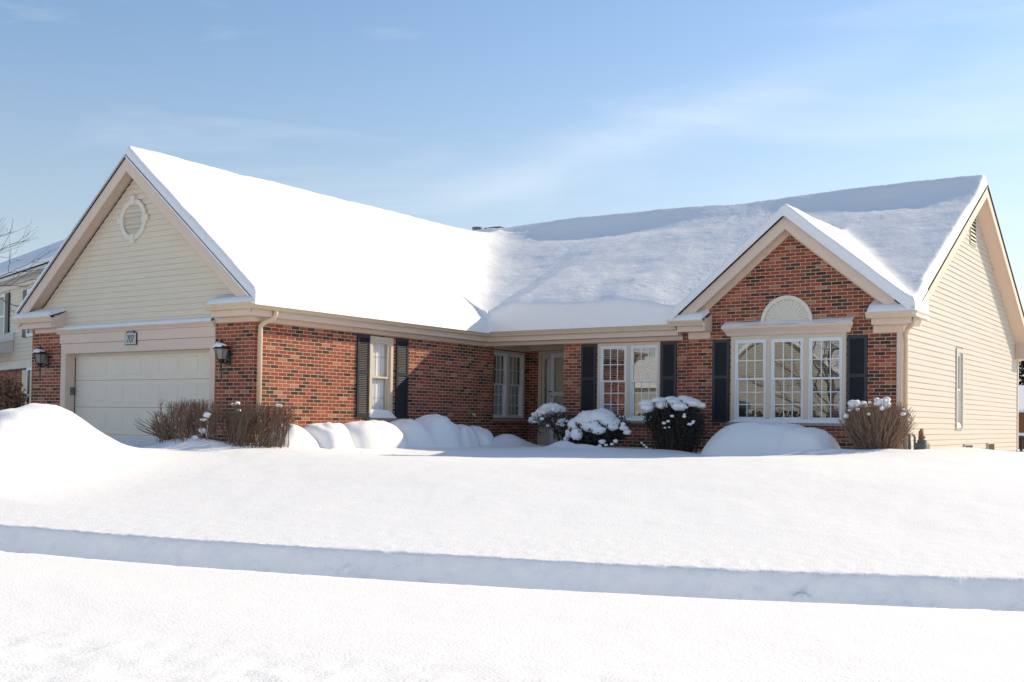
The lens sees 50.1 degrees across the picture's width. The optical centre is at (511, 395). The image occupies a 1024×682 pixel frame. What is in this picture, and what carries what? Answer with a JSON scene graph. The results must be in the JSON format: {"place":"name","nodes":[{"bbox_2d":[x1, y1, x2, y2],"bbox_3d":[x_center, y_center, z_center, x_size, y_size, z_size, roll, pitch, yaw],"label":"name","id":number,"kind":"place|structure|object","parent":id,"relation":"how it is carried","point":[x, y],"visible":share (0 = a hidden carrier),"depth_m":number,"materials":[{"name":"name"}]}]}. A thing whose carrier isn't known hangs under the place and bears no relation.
{"place":"outdoors","nodes":[
{"label":"outdoors","id":0,"kind":"place"},
{"bbox_2d":[0,434,1023,681],"bbox_3d":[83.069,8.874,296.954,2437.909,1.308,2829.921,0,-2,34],"label":"snow ground","id":1,"kind":"structure","parent":0,"point":[506,558],"depth_m":9.23,"materials":[{"name":"white snow"}]},
{"bbox_2d":[0,374,28,409],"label":"reddish shrub","id":2,"kind":"object","parent":1,"relation":"on","point":[9,399],"visible":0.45,"depth_m":32.88,"materials":[{"name":"brown plant"}]},
{"bbox_2d":[0,217,57,311],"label":"bare tree","id":3,"kind":"object","parent":1,"relation":"on","point":[18,260],"visible":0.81,"depth_m":28.28,"materials":[{"name":"brown plant"}]},
{"bbox_2d":[0,239,64,404],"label":"neighbor house","id":4,"kind":"structure","parent":1,"relation":"on","point":[15,352],"depth_m":34.97,"materials":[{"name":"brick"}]},
{"bbox_2d":[0,294,4,333],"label":"window","id":5,"kind":"structure","parent":4,"relation":"in","point":[2,304],"depth_m":36.24,"materials":[{"name":"white glass"}]},
{"bbox_2d":[21,369,26,404],"bbox_3d":[-15.508,0.014,34.854,0.040,1.720,0.600,2,-2,-39],"label":"window","id":6,"kind":"structure","parent":4,"relation":"in","point":[24,371],"depth_m":34.86,"materials":[{"name":"grey"}]},
{"bbox_2d":[26,367,31,404],"bbox_3d":[-14.782,-0.004,33.609,0.649,1.720,0.181,0,-2,41],"label":"window","id":7,"kind":"structure","parent":4,"relation":"in","point":[29,370],"depth_m":33.73,"materials":[{"name":"white plastic"}]},
{"bbox_2d":[26,288,32,336],"bbox_3d":[-14.557,-2.566,33.418,1.581,1.480,0.497,0,-2,34],"label":"window","id":8,"kind":"structure","parent":4,"relation":"in","point":[29,333],"depth_m":33.84,"materials":[{"name":"white plastic"}]},
{"bbox_2d":[0,403,229,510],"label":"snow pile","id":9,"kind":"object","parent":1,"relation":"on","point":[52,455],"visible":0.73,"depth_m":14.84,"materials":[{"name":"white snow"}]},
{"bbox_2d":[134,397,224,443],"bbox_3d":[-5.542,0.469,18.554,1.729,0.880,1.060,0,-2,34],"label":"bare shrub","id":10,"kind":"object","parent":1,"relation":"on","point":[197,428],"visible":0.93,"depth_m":18.30,"materials":[{"name":"brown plant"}]},
{"bbox_2d":[219,401,297,448],"bbox_3d":[-4.319,0.506,18.358,1.588,0.818,1.164,0,-2,34],"label":"bare shrub","id":11,"kind":"object","parent":1,"relation":"on","point":[243,419],"visible":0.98,"depth_m":18.19,"materials":[{"name":"brown plant"}]},
{"bbox_2d":[260,424,319,447],"bbox_3d":[-3.939,0.744,19.159,1.124,0.509,1.008,0,-2,34],"label":"snow mound","id":12,"kind":"object","parent":1,"relation":"on","point":[299,436],"visible":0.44,"depth_m":18.82,"materials":[{"name":"white snow"}]},
{"bbox_2d":[303,422,355,449],"bbox_3d":[-3.400,0.763,19.826,1.256,0.561,1.011,0,-2,34],"label":"snow mound","id":13,"kind":"object","parent":1,"relation":"on","point":[328,435],"visible":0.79,"depth_m":19.45,"materials":[{"name":"white snow"}]},
{"bbox_2d":[343,420,407,448],"bbox_3d":[-2.746,0.772,20.718,1.195,0.628,1.809,0,-2,34],"label":"snow mound","id":14,"kind":"object","parent":1,"relation":"on","point":[373,434],"visible":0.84,"depth_m":20.32,"materials":[{"name":"white snow"}]},
{"bbox_2d":[389,419,434,447],"bbox_3d":[-2.130,0.790,21.711,1.075,0.659,1.046,0,-2,34],"label":"snow mound","id":15,"kind":"object","parent":1,"relation":"on","point":[416,434],"visible":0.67,"depth_m":21.42,"materials":[{"name":"white snow"}]},
{"bbox_2d":[415,414,461,446],"bbox_3d":[-1.569,0.767,22.384,1.158,0.776,1.155,0,-2,34],"label":"snow mound","id":16,"kind":"object","parent":1,"relation":"on","point":[444,431],"visible":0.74,"depth_m":22.09,"materials":[{"name":"white snow"}]},
{"bbox_2d":[456,424,478,446],"bbox_3d":[-1.143,0.889,23.036,1.015,0.588,0.928,0,-2,34],"label":"snow mound","id":17,"kind":"object","parent":1,"relation":"on","point":[468,436],"visible":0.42,"depth_m":22.74,"materials":[{"name":"white snow"}]},
{"bbox_2d":[468,426,493,445],"bbox_3d":[-0.814,0.927,23.614,1.060,0.554,0.864,0,-2,34],"label":"snow mound","id":18,"kind":"object","parent":1,"relation":"on","point":[484,436],"visible":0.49,"depth_m":23.29,"materials":[{"name":"white snow"}]},
{"bbox_2d":[10,146,1023,452],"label":"brick house","id":19,"kind":"structure","parent":1,"relation":"on","point":[166,278],"depth_m":22.52,"materials":[{"name":"brick"}]},
{"bbox_2d":[75,349,209,436],"bbox_3d":[-7.283,0.237,21.654,4.500,2.200,0.070,0,-2,34],"label":"garage door","id":20,"kind":"structure","parent":19,"relation":"in","point":[121,381],"depth_m":21.79,"materials":[{"name":"paint"}]},
{"bbox_2d":[367,336,395,420],"bbox_3d":[-2.695,-0.340,22.434,0.220,1.715,0.820,0,-2,34],"label":"window","id":21,"kind":"structure","parent":19,"relation":"in","point":[381,348],"depth_m":22.55,"materials":[{"name":"white glass"}]},
{"bbox_2d":[493,350,526,421],"bbox_3d":[-0.151,-0.221,26.563,0.273,1.695,1.530,0,-2,34],"label":"window","id":22,"kind":"structure","parent":19,"relation":"in","point":[511,390],"depth_m":26.63,"materials":[{"name":"white plastic"}]},
{"bbox_2d":[548,353,563,444],"bbox_3d":[1.319,0.154,26.632,1.000,2.380,0.092,0,-2,34],"label":"storm door","id":23,"kind":"structure","parent":19,"relation":"in","point":[553,355],"depth_m":26.88,"materials":[{"name":"white plastic"}]},
{"bbox_2d":[554,358,562,439],"bbox_3d":[1.408,0.158,26.736,0.970,2.380,0.080,0,-2,34],"label":"front door","id":24,"kind":"structure","parent":19,"relation":"in","point":[558,361],"depth_m":26.92,"materials":[{"name":"metal"}]},
{"bbox_2d":[597,342,659,422],"bbox_3d":[2.495,-0.266,23.348,1.600,1.715,0.235,0,-2,34],"label":"window","id":25,"kind":"structure","parent":19,"relation":"in","point":[628,348],"depth_m":23.33,"materials":[{"name":"white plastic"}]},
{"bbox_2d":[726,333,847,425],"bbox_3d":[5.346,-0.299,21.256,2.410,1.765,0.235,0,-2,34],"label":"window","id":26,"kind":"structure","parent":19,"relation":"in","point":[806,359],"depth_m":21.28,"materials":[{"name":"white plastic"}]},
{"bbox_2d":[955,348,963,428],"bbox_3d":[9.695,-0.141,23.854,0.135,1.760,0.660,0,-2,34],"label":"window","id":27,"kind":"structure","parent":19,"relation":"in","point":[959,388],"depth_m":24.00,"materials":[{"name":"beige"}]},
{"bbox_2d":[528,403,575,443],"bbox_3d":[0.935,0.639,23.139,1.362,0.974,0.796,0,-2,34],"label":"snowy shrub","id":28,"kind":"object","parent":1,"relation":"on","point":[542,414],"visible":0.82,"depth_m":23.05,"materials":[{"name":"white snow"}]},
{"bbox_2d":[563,408,631,446],"bbox_3d":[1.766,0.661,22.167,1.539,0.824,1.035,0,-2,34],"label":"snow blanketed shrub","id":29,"kind":"object","parent":1,"relation":"on","point":[602,427],"visible":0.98,"depth_m":21.90,"materials":[{"name":"white snow"}]},
{"bbox_2d":[639,395,706,452],"bbox_3d":[3.159,0.577,21.369,1.351,1.162,1.024,0,-2,34],"label":"dark shrub","id":30,"kind":"object","parent":1,"relation":"on","point":[684,426],"visible":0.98,"depth_m":21.10,"materials":[{"name":"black plant"}]},
{"bbox_2d":[700,421,803,455],"bbox_3d":[4.815,0.869,20.392,2.739,0.772,1.447,0,-2,34],"label":"snow heap","id":31,"kind":"object","parent":1,"relation":"on","point":[757,438],"visible":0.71,"depth_m":20.09,"materials":[{"name":"white snow"}]},
{"bbox_2d":[773,427,840,454],"bbox_3d":[5.355,0.890,19.829,1.364,0.653,1.184,0,-2,34],"label":"snow heap","id":32,"kind":"object","parent":1,"relation":"on","point":[796,439],"visible":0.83,"depth_m":19.46,"materials":[{"name":"white snow"}]},
{"bbox_2d":[838,396,916,449],"bbox_3d":[6.305,0.536,18.968,1.366,1.036,1.082,0,-2,34],"label":"tan shrub","id":33,"kind":"object","parent":1,"relation":"on","point":[892,433],"visible":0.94,"depth_m":18.73,"materials":[{"name":"brown plant"}]},
{"bbox_2d":[903,428,929,449],"bbox_3d":[7.391,0.980,19.960,0.251,0.765,0.729,0,-2,42],"label":"gas meter","id":34,"kind":"object","parent":1,"relation":"on","point":[921,443],"visible":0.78,"depth_m":20.00,"materials":[{"name":"grey metal"}]},
{"bbox_2d":[1018,385,1023,448],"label":"house","id":35,"kind":"structure","parent":1,"relation":"on","point":[1021,412],"depth_m":52.08,"materials":[{"name":"orange brick"}]},
{"bbox_2d":[1018,433,1023,451],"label":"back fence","id":36,"kind":"object","parent":1,"relation":"on","point":[1021,437],"visible":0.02,"depth_m":40.99,"materials":[{"name":"brown"}]},
{"bbox_2d":[1019,361,1023,384],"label":"evergreen tree","id":37,"kind":"object","parent":1,"relation":"on","point":[1021,370],"visible":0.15,"depth_m":61.78,"materials":[{"name":"green plant"}]},
{"bbox_2d":[0,0,1023,380],"label":"sky","id":38,"kind":"structure","parent":0,"point":[465,114],"materials":[{"name":"blue"}]}
]}

